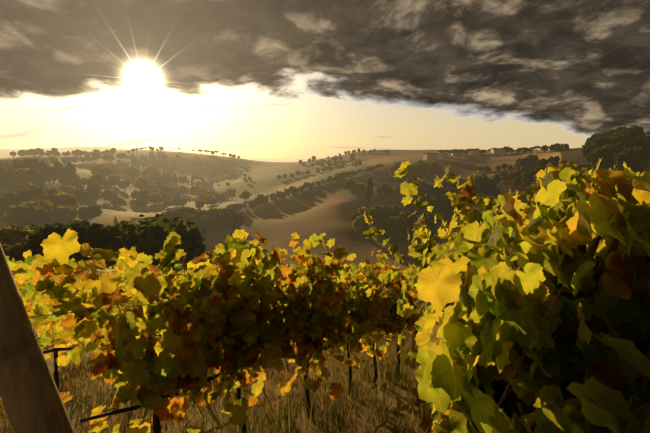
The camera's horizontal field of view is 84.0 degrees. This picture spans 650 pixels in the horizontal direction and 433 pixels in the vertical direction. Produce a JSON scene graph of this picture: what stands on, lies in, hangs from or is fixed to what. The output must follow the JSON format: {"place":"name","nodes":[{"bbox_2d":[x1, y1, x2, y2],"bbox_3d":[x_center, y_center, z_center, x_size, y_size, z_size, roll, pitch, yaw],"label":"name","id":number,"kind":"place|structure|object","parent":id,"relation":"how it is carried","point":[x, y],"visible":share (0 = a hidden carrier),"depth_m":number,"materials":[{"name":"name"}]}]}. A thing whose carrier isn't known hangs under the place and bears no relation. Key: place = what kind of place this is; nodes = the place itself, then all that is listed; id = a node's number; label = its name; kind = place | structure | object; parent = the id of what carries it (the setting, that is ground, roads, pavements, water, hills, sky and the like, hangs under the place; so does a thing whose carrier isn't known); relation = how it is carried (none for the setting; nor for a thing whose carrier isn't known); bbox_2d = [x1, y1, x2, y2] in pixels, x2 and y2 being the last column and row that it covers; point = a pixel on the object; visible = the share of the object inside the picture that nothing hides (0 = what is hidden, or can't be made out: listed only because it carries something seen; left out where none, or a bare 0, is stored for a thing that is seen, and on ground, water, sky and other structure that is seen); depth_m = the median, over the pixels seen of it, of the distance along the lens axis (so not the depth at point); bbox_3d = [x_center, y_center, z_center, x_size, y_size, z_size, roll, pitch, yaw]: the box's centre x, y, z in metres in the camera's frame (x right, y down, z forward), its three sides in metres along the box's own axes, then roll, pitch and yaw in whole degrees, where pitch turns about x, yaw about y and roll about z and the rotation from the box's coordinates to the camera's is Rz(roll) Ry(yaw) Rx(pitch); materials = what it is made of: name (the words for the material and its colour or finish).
{"place":"outdoors","nodes":[
{"label":"outdoors","id":0,"kind":"place"},
{"bbox_2d":[11,254,121,275],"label":"vine leaves","id":1,"kind":"object","parent":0,"point":[41,256],"depth_m":7.08,"materials":[{"name":"yellow plant"}]},
{"bbox_2d":[7,250,190,331],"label":"vine leaves","id":2,"kind":"object","parent":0,"point":[27,291],"depth_m":5.61,"materials":[{"name":"yellow plant"}]},
{"bbox_2d":[12,258,281,384],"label":"vine leaves","id":3,"kind":"object","parent":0,"point":[48,330],"visible":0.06,"depth_m":3.92,"materials":[{"name":"yellow plant"}]},
{"bbox_2d":[33,229,419,432],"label":"vine leaves","id":4,"kind":"object","parent":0,"point":[140,358],"visible":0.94,"depth_m":2.87,"materials":[{"name":"yellow plant"}]},
{"bbox_2d":[43,216,416,410],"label":"vine canes","id":5,"kind":"object","parent":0,"point":[236,310],"visible":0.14,"depth_m":3.18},
{"bbox_2d":[0,147,649,432],"bbox_3d":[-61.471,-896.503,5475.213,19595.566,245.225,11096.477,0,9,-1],"label":"ground","id":6,"kind":"structure","parent":0,"point":[328,209],"depth_m":390.44,"materials":[{"name":"brown soil"}]},
{"bbox_2d":[0,194,6,224],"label":"tree","id":7,"kind":"object","parent":6,"relation":"on","point":[2,212],"visible":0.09,"depth_m":313.89,"materials":[{"name":"green plant"}]},
{"bbox_2d":[3,245,21,262],"bbox_3d":[-38.857,5.842,44.884,5.421,4.684,4.751,7,12,39],"label":"tree","id":8,"kind":"object","parent":6,"relation":"on","point":[10,252],"visible":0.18,"depth_m":43.61,"materials":[{"name":"green plant"}]},
{"bbox_2d":[0,196,31,215],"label":"tree","id":9,"kind":"object","parent":6,"relation":"on","point":[7,203],"visible":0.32,"depth_m":308.06,"materials":[{"name":"green plant"}]},
{"bbox_2d":[0,223,35,248],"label":"tree","id":10,"kind":"object","parent":6,"relation":"on","point":[11,235],"visible":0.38,"depth_m":64.12,"materials":[{"name":"green plant"}]},
{"bbox_2d":[0,184,41,198],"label":"tree","id":11,"kind":"object","parent":6,"relation":"on","point":[11,192],"visible":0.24,"depth_m":322.62,"materials":[{"name":"green plant"}]},
{"bbox_2d":[9,171,43,188],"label":"tree","id":12,"kind":"object","parent":6,"relation":"on","point":[15,179],"visible":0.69,"depth_m":410.12,"materials":[{"name":"green plant"}]},
{"bbox_2d":[15,243,37,262],"bbox_3d":[-36.328,5.738,45.353,3.909,5.401,4.337,2,9,13],"label":"tree","id":13,"kind":"object","parent":6,"relation":"on","point":[22,250],"visible":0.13,"depth_m":43.76,"materials":[{"name":"green plant"}]},
{"bbox_2d":[6,204,47,224],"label":"tree","id":14,"kind":"object","parent":6,"relation":"on","point":[41,213],"visible":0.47,"depth_m":261.79,"materials":[{"name":"green plant"}]},
{"bbox_2d":[13,167,41,188],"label":"tree","id":15,"kind":"object","parent":6,"relation":"on","point":[22,172],"visible":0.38,"depth_m":410.98,"materials":[{"name":"green plant"}]},
{"bbox_2d":[19,158,38,171],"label":"tree","id":16,"kind":"object","parent":6,"relation":"on","point":[27,162],"visible":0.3,"depth_m":458.72,"materials":[{"name":"green plant"}]},
{"bbox_2d":[9,199,52,223],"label":"tree","id":17,"kind":"object","parent":6,"relation":"on","point":[27,202],"visible":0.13,"depth_m":281.23,"materials":[{"name":"green plant"}]},
{"bbox_2d":[20,194,44,201],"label":"tree","id":18,"kind":"object","parent":6,"relation":"on","point":[25,196],"visible":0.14,"depth_m":317.31,"materials":[{"name":"green plant"}]},
{"bbox_2d":[44,167,54,183],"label":"tree","id":19,"kind":"object","parent":6,"relation":"on","point":[47,173],"visible":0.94,"depth_m":462.93,"materials":[{"name":"green plant"}]},
{"bbox_2d":[43,192,62,207],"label":"tree","id":20,"kind":"object","parent":6,"relation":"on","point":[50,198],"visible":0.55,"depth_m":313.27,"materials":[{"name":"green plant"}]},
{"bbox_2d":[20,221,87,264],"bbox_3d":[-33.998,4.690,46.025,8.717,8.237,6.631,2,9,15],"label":"tree","id":21,"kind":"object","parent":6,"relation":"on","point":[36,237],"visible":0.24,"depth_m":44.36,"materials":[{"name":"green plant"}]},
{"bbox_2d":[40,188,67,196],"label":"tree","id":22,"kind":"object","parent":6,"relation":"on","point":[60,191],"visible":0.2,"depth_m":328.41,"materials":[{"name":"green plant"}]},
{"bbox_2d":[52,159,60,182],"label":"tree","id":23,"kind":"object","parent":6,"relation":"on","point":[56,164],"visible":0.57,"depth_m":473.23,"materials":[{"name":"green plant"}]},
{"bbox_2d":[57,164,64,183],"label":"tree","id":24,"kind":"object","parent":6,"relation":"on","point":[60,174],"visible":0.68,"depth_m":471.13,"materials":[{"name":"green plant"}]},
{"bbox_2d":[52,216,71,224],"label":"tree","id":25,"kind":"object","parent":6,"relation":"on","point":[61,220],"visible":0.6,"depth_m":271.91,"materials":[{"name":"green plant"}]},
{"bbox_2d":[50,206,75,220],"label":"tree","id":26,"kind":"object","parent":6,"relation":"on","point":[61,211],"visible":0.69,"depth_m":283.76,"materials":[{"name":"green plant"}]},
{"bbox_2d":[53,194,77,206],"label":"tree","id":27,"kind":"object","parent":6,"relation":"on","point":[65,200],"visible":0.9,"depth_m":316.36,"materials":[{"name":"green plant"}]},
{"bbox_2d":[50,205,81,220],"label":"tree","id":28,"kind":"object","parent":6,"relation":"on","point":[74,212],"visible":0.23,"depth_m":293.48,"materials":[{"name":"green plant"}]},
{"bbox_2d":[61,186,74,196],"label":"tree","id":29,"kind":"object","parent":6,"relation":"on","point":[69,190],"visible":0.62,"depth_m":415.97,"materials":[{"name":"green plant"}]},
{"bbox_2d":[63,162,73,178],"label":"tree","id":30,"kind":"object","parent":6,"relation":"on","point":[68,168],"visible":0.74,"depth_m":466.99,"materials":[{"name":"green plant"}]},
{"bbox_2d":[63,175,83,185],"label":"tree","id":31,"kind":"object","parent":6,"relation":"on","point":[69,179],"visible":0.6,"depth_m":467.17,"materials":[{"name":"green plant"}]},
{"bbox_2d":[68,179,81,188],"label":"tree","id":32,"kind":"object","parent":6,"relation":"on","point":[72,183],"visible":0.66,"depth_m":456.88,"materials":[{"name":"green plant"}]},
{"bbox_2d":[71,189,90,200],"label":"tree","id":33,"kind":"object","parent":6,"relation":"on","point":[80,194],"visible":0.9,"depth_m":400.63,"materials":[{"name":"green plant"}]},
{"bbox_2d":[58,218,114,268],"bbox_3d":[-32.180,4.856,48.274,7.044,9.267,10.164,-16,19,-60],"label":"tree","id":34,"kind":"object","parent":6,"relation":"on","point":[91,233],"visible":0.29,"depth_m":47.74,"materials":[{"name":"green plant"}]},
{"bbox_2d":[78,204,100,220],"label":"tree","id":35,"kind":"object","parent":6,"relation":"on","point":[90,212],"visible":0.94,"depth_m":306.53,"materials":[{"name":"green plant"}]},
{"bbox_2d":[87,184,101,193],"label":"tree","id":36,"kind":"object","parent":6,"relation":"on","point":[95,188],"visible":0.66,"depth_m":449.90,"materials":[{"name":"green plant"}]},
{"bbox_2d":[90,174,106,187],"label":"tree","id":37,"kind":"object","parent":6,"relation":"on","point":[100,180],"visible":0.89,"depth_m":516.59,"materials":[{"name":"green plant"}]},
{"bbox_2d":[89,162,114,175],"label":"tree","id":38,"kind":"object","parent":6,"relation":"on","point":[105,169],"visible":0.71,"depth_m":614.12,"materials":[{"name":"green plant"}]},
{"bbox_2d":[92,245,117,266],"bbox_3d":[-30.134,6.665,48.782,5.712,6.022,6.043,5,10,28],"label":"tree","id":39,"kind":"object","parent":6,"relation":"on","point":[109,248],"visible":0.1,"depth_m":47.71,"materials":[{"name":"green plant"}]},
{"bbox_2d":[101,190,117,202],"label":"tree","id":40,"kind":"object","parent":6,"relation":"on","point":[109,195],"visible":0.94,"depth_m":440.54,"materials":[{"name":"green plant"}]},
{"bbox_2d":[105,174,121,184],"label":"tree","id":41,"kind":"object","parent":6,"relation":"on","point":[116,178],"visible":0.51,"depth_m":583.64,"materials":[{"name":"green plant"}]},
{"bbox_2d":[111,197,127,205],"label":"tree","id":42,"kind":"object","parent":6,"relation":"on","point":[118,201],"visible":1,"depth_m":437.78,"materials":[{"name":"green plant"}]},
{"bbox_2d":[118,180,129,190],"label":"tree","id":43,"kind":"object","parent":6,"relation":"on","point":[124,184],"visible":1,"depth_m":570.16,"materials":[{"name":"green plant"}]},
{"bbox_2d":[0,243,260,432],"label":"trellis","id":44,"kind":"object","parent":6,"relation":"on","point":[31,397],"visible":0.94,"depth_m":1.29,"materials":[{"name":"brown wood"}]},
{"bbox_2d":[123,167,140,178],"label":"tree","id":45,"kind":"object","parent":6,"relation":"on","point":[132,172],"visible":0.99,"depth_m":737.87,"materials":[{"name":"green plant"}]},
{"bbox_2d":[134,199,145,206],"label":"tree","id":46,"kind":"object","parent":6,"relation":"on","point":[138,202],"visible":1,"depth_m":462.31,"materials":[{"name":"green plant"}]},
{"bbox_2d":[134,177,149,189],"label":"tree","id":47,"kind":"object","parent":6,"relation":"on","point":[142,183],"visible":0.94,"depth_m":609.14,"materials":[{"name":"green plant"}]},
{"bbox_2d":[138,189,148,201],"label":"tree","id":48,"kind":"object","parent":6,"relation":"on","point":[143,195],"visible":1,"depth_m":493.93,"materials":[{"name":"green plant"}]},
{"bbox_2d":[144,165,157,175],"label":"tree","id":49,"kind":"object","parent":6,"relation":"on","point":[149,169],"visible":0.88,"depth_m":792.43,"materials":[{"name":"green plant"}]},
{"bbox_2d":[147,194,162,204],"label":"tree","id":50,"kind":"object","parent":6,"relation":"on","point":[155,199],"visible":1,"depth_m":492.00,"materials":[{"name":"green plant"}]},
{"bbox_2d":[147,183,163,193],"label":"tree","id":51,"kind":"object","parent":6,"relation":"on","point":[151,186],"visible":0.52,"depth_m":589.46,"materials":[{"name":"green plant"}]},
{"bbox_2d":[101,208,213,270],"bbox_3d":[-26.482,5.155,56.365,17.738,12.388,17.987,-5,10,-26],"label":"tree","id":52,"kind":"object","parent":6,"relation":"on","point":[142,232],"visible":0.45,"depth_m":53.50,"materials":[{"name":"green plant"}]},
{"bbox_2d":[150,177,167,183],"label":"tree","id":53,"kind":"object","parent":6,"relation":"on","point":[162,180],"visible":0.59,"depth_m":689.36,"materials":[{"name":"green plant"}]},
{"bbox_2d":[156,170,173,185],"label":"tree","id":54,"kind":"object","parent":6,"relation":"on","point":[167,175],"visible":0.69,"depth_m":735.04,"materials":[{"name":"green plant"}]},
{"bbox_2d":[171,197,184,206],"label":"tree","id":55,"kind":"object","parent":6,"relation":"on","point":[176,201],"visible":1,"depth_m":490.73,"materials":[{"name":"green plant"}]},
{"bbox_2d":[175,209,195,213],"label":"tree","id":56,"kind":"object","parent":6,"relation":"on","point":[181,211],"visible":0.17,"depth_m":308.63,"materials":[{"name":"green plant"}]},
{"bbox_2d":[179,212,200,226],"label":"tree","id":57,"kind":"object","parent":6,"relation":"on","point":[189,219],"visible":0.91,"depth_m":297.40,"materials":[{"name":"green plant"}]},
{"bbox_2d":[192,187,203,197],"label":"tree","id":58,"kind":"object","parent":6,"relation":"on","point":[197,191],"visible":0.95,"depth_m":638.18,"materials":[{"name":"green plant"}]},
{"bbox_2d":[194,200,205,208],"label":"tree","id":59,"kind":"object","parent":6,"relation":"on","point":[199,204],"visible":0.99,"depth_m":405.64,"materials":[{"name":"green plant"}]},
{"bbox_2d":[197,209,221,217],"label":"tree","id":60,"kind":"object","parent":6,"relation":"on","point":[209,213],"visible":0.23,"depth_m":305.54,"materials":[{"name":"green plant"}]},
{"bbox_2d":[204,193,217,205],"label":"tree","id":61,"kind":"object","parent":6,"relation":"on","point":[209,200],"visible":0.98,"depth_m":470.19,"materials":[{"name":"green plant"}]},
{"bbox_2d":[0,323,433,432],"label":"grass tufts","id":62,"kind":"object","parent":6,"relation":"on","point":[329,404],"visible":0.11,"depth_m":4.54,"materials":[{"name":"brown plant"}]},
{"bbox_2d":[43,327,404,389],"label":"vine trunks","id":63,"kind":"object","parent":6,"relation":"on","point":[55,354],"visible":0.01,"depth_m":4.00,"materials":[{"name":"brown wood"}]},
{"bbox_2d":[225,207,239,215],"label":"tree","id":64,"kind":"object","parent":6,"relation":"on","point":[230,210],"visible":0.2,"depth_m":326.22,"materials":[{"name":"green plant"}]},
{"bbox_2d":[231,212,248,226],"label":"tree","id":65,"kind":"object","parent":6,"relation":"on","point":[242,217],"visible":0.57,"depth_m":316.25,"materials":[{"name":"green plant"}]},
{"bbox_2d":[240,192,249,200],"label":"tree","id":66,"kind":"object","parent":6,"relation":"on","point":[244,195],"visible":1,"depth_m":449.91,"materials":[{"name":"green plant"}]},
{"bbox_2d":[79,325,419,432],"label":"vine trunks","id":67,"kind":"object","parent":6,"relation":"on","point":[156,425],"visible":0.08,"depth_m":3.49,"materials":[{"name":"brown wood"}]},
{"bbox_2d":[343,179,355,189],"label":"tree","id":68,"kind":"object","parent":6,"relation":"on","point":[346,182],"visible":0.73,"depth_m":426.99,"materials":[{"name":"green plant"}]},
{"bbox_2d":[350,212,366,227],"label":"tree","id":69,"kind":"object","parent":6,"relation":"on","point":[352,217],"visible":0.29,"depth_m":299.95,"materials":[{"name":"green plant"}]},
{"bbox_2d":[356,206,377,214],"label":"tree","id":70,"kind":"object","parent":6,"relation":"on","point":[367,209],"visible":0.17,"depth_m":307.82,"materials":[{"name":"green plant"}]},
{"bbox_2d":[353,215,381,239],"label":"tree","id":71,"kind":"object","parent":6,"relation":"on","point":[361,224],"visible":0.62,"depth_m":284.37,"materials":[{"name":"green plant"}]},
{"bbox_2d":[363,177,372,201],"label":"tree","id":72,"kind":"object","parent":6,"relation":"on","point":[368,190],"visible":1,"depth_m":382.78,"materials":[{"name":"green plant"}]},
{"bbox_2d":[374,205,386,215],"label":"tree","id":73,"kind":"object","parent":6,"relation":"on","point":[379,209],"visible":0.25,"depth_m":318.02,"materials":[{"name":"green plant"}]},
{"bbox_2d":[380,219,394,238],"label":"tree","id":74,"kind":"object","parent":6,"relation":"on","point":[388,226],"visible":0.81,"depth_m":287.74,"materials":[{"name":"green plant"}]},
{"bbox_2d":[380,210,397,217],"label":"tree","id":75,"kind":"object","parent":6,"relation":"on","point":[390,213],"visible":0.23,"depth_m":314.82,"materials":[{"name":"green plant"}]},
{"bbox_2d":[381,216,407,235],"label":"tree","id":76,"kind":"object","parent":6,"relation":"on","point":[398,223],"visible":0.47,"depth_m":290.66,"materials":[{"name":"green plant"}]},
{"bbox_2d":[389,163,409,178],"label":"tree","id":77,"kind":"object","parent":6,"relation":"on","point":[393,168],"visible":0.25,"depth_m":478.64,"materials":[{"name":"green plant"}]},
{"bbox_2d":[397,212,417,235],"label":"tree","id":78,"kind":"object","parent":6,"relation":"on","point":[411,217],"visible":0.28,"depth_m":306.02,"materials":[{"name":"green plant"}]},
{"bbox_2d":[411,327,416,366],"bbox_3d":[11.353,5.658,21.405,0.073,13.401,33.073,6,11,35],"label":"post line","id":79,"kind":"object","parent":6,"relation":"on","point":[413,337],"depth_m":7.27,"materials":[{"name":"brown wood"}]},
{"bbox_2d":[408,164,420,180],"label":"tree","id":80,"kind":"object","parent":6,"relation":"on","point":[415,167],"visible":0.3,"depth_m":491.94,"materials":[{"name":"green plant"}]},
{"bbox_2d":[407,194,435,211],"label":"tree","id":81,"kind":"object","parent":6,"relation":"on","point":[430,200],"visible":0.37,"depth_m":366.12,"materials":[{"name":"green plant"}]},
{"bbox_2d":[412,216,431,230],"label":"tree","id":82,"kind":"object","parent":6,"relation":"on","point":[426,220],"visible":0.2,"depth_m":296.32,"materials":[{"name":"green plant"}]},
{"bbox_2d":[418,164,427,178],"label":"tree","id":83,"kind":"object","parent":6,"relation":"on","point":[422,173],"visible":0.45,"depth_m":493.05,"materials":[{"name":"green plant"}]},
{"bbox_2d":[423,152,438,159],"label":"house","id":84,"kind":"structure","parent":6,"relation":"on","point":[430,156],"depth_m":637.07,"materials":[{"name":"tile"}]},
{"bbox_2d":[424,161,442,181],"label":"tree","id":85,"kind":"object","parent":6,"relation":"on","point":[434,169],"visible":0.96,"depth_m":490.22,"materials":[{"name":"green plant"}]},
{"bbox_2d":[427,202,453,221],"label":"tree","id":86,"kind":"object","parent":6,"relation":"on","point":[439,208],"visible":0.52,"depth_m":344.39,"materials":[{"name":"green plant"}]},
{"bbox_2d":[446,206,459,221],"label":"tree","id":87,"kind":"object","parent":6,"relation":"on","point":[448,218],"visible":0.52,"depth_m":339.44,"materials":[{"name":"green plant"}]},
{"bbox_2d":[470,176,485,187],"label":"tree","id":88,"kind":"object","parent":6,"relation":"on","point":[479,180],"visible":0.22,"depth_m":379.67,"materials":[{"name":"green plant"}]},
{"bbox_2d":[468,196,498,220],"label":"tree","id":89,"kind":"object","parent":6,"relation":"on","point":[476,206],"visible":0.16,"depth_m":319.18,"materials":[{"name":"green plant"}]},
{"bbox_2d":[478,181,498,196],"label":"tree","id":90,"kind":"object","parent":6,"relation":"on","point":[492,189],"visible":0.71,"depth_m":364.50,"materials":[{"name":"green plant"}]},
{"bbox_2d":[490,148,505,154],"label":"house","id":91,"kind":"structure","parent":6,"relation":"on","point":[496,151],"depth_m":613.67,"materials":[{"name":"tile"}]},
{"bbox_2d":[495,171,513,181],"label":"tree","id":92,"kind":"object","parent":6,"relation":"on","point":[501,173],"visible":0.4,"depth_m":399.75,"materials":[{"name":"green plant"}]},
{"bbox_2d":[496,181,514,190],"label":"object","id":93,"kind":"structure","parent":6,"relation":"on","point":[504,186],"depth_m":380.19,"materials":[{"name":"tile"}]},
{"bbox_2d":[502,172,519,181],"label":"tree","id":94,"kind":"object","parent":6,"relation":"on","point":[511,177],"visible":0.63,"depth_m":390.40,"materials":[{"name":"green plant"}]},
{"bbox_2d":[512,157,535,168],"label":"tree","id":95,"kind":"object","parent":6,"relation":"on","point":[519,161],"visible":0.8,"depth_m":426.36,"materials":[{"name":"green plant"}]},
{"bbox_2d":[521,176,532,186],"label":"tree","id":96,"kind":"object","parent":6,"relation":"on","point":[525,181],"visible":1,"depth_m":364.84,"materials":[{"name":"green plant"}]},
{"bbox_2d":[519,169,536,179],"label":"tree","id":97,"kind":"object","parent":6,"relation":"on","point":[531,174],"visible":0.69,"depth_m":370.39,"materials":[{"name":"green plant"}]},
{"bbox_2d":[538,158,548,166],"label":"tree","id":98,"kind":"object","parent":6,"relation":"on","point":[542,162],"visible":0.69,"depth_m":394.60,"materials":[{"name":"green plant"}]},
{"bbox_2d":[585,148,612,166],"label":"tree","id":99,"kind":"object","parent":6,"relation":"on","point":[594,151],"visible":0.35,"depth_m":343.71,"materials":[{"name":"green plant"}]},
{"bbox_2d":[585,149,615,166],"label":"tree","id":100,"kind":"object","parent":6,"relation":"on","point":[602,156],"visible":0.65,"depth_m":337.99,"materials":[{"name":"green plant"}]},
{"bbox_2d":[590,136,613,147],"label":"tree","id":101,"kind":"object","parent":6,"relation":"on","point":[598,141],"visible":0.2,"depth_m":367.69,"materials":[{"name":"green plant"}]},
{"bbox_2d":[613,155,628,170],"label":"tree","id":102,"kind":"object","parent":6,"relation":"on","point":[619,162],"visible":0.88,"depth_m":317.80,"materials":[{"name":"green plant"}]},
{"bbox_2d":[615,149,649,167],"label":"tree","id":103,"kind":"object","parent":6,"relation":"on","point":[636,159],"visible":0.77,"depth_m":316.13,"materials":[{"name":"green plant"}]},
{"bbox_2d":[631,137,649,146],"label":"tree","id":104,"kind":"object","parent":6,"relation":"on","point":[646,143],"visible":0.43,"depth_m":337.88,"materials":[{"name":"green plant"}]},
{"bbox_2d":[0,0,649,158],"label":"sky","id":105,"kind":"structure","parent":0,"point":[265,79],"materials":[{"name":"grey"}]},
{"bbox_2d":[397,266,424,338],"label":"vine leaves","id":106,"kind":"object","parent":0,"point":[414,320],"depth_m":6.68,"materials":[{"name":"yellow plant"}]},
{"bbox_2d":[293,158,649,432],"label":"vine leaves","id":107,"kind":"object","parent":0,"point":[482,317],"visible":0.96,"depth_m":1.05,"materials":[{"name":"green plant"}]},
{"bbox_2d":[313,180,649,432],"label":"vine stems","id":108,"kind":"object","parent":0,"point":[504,396],"visible":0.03,"depth_m":1.09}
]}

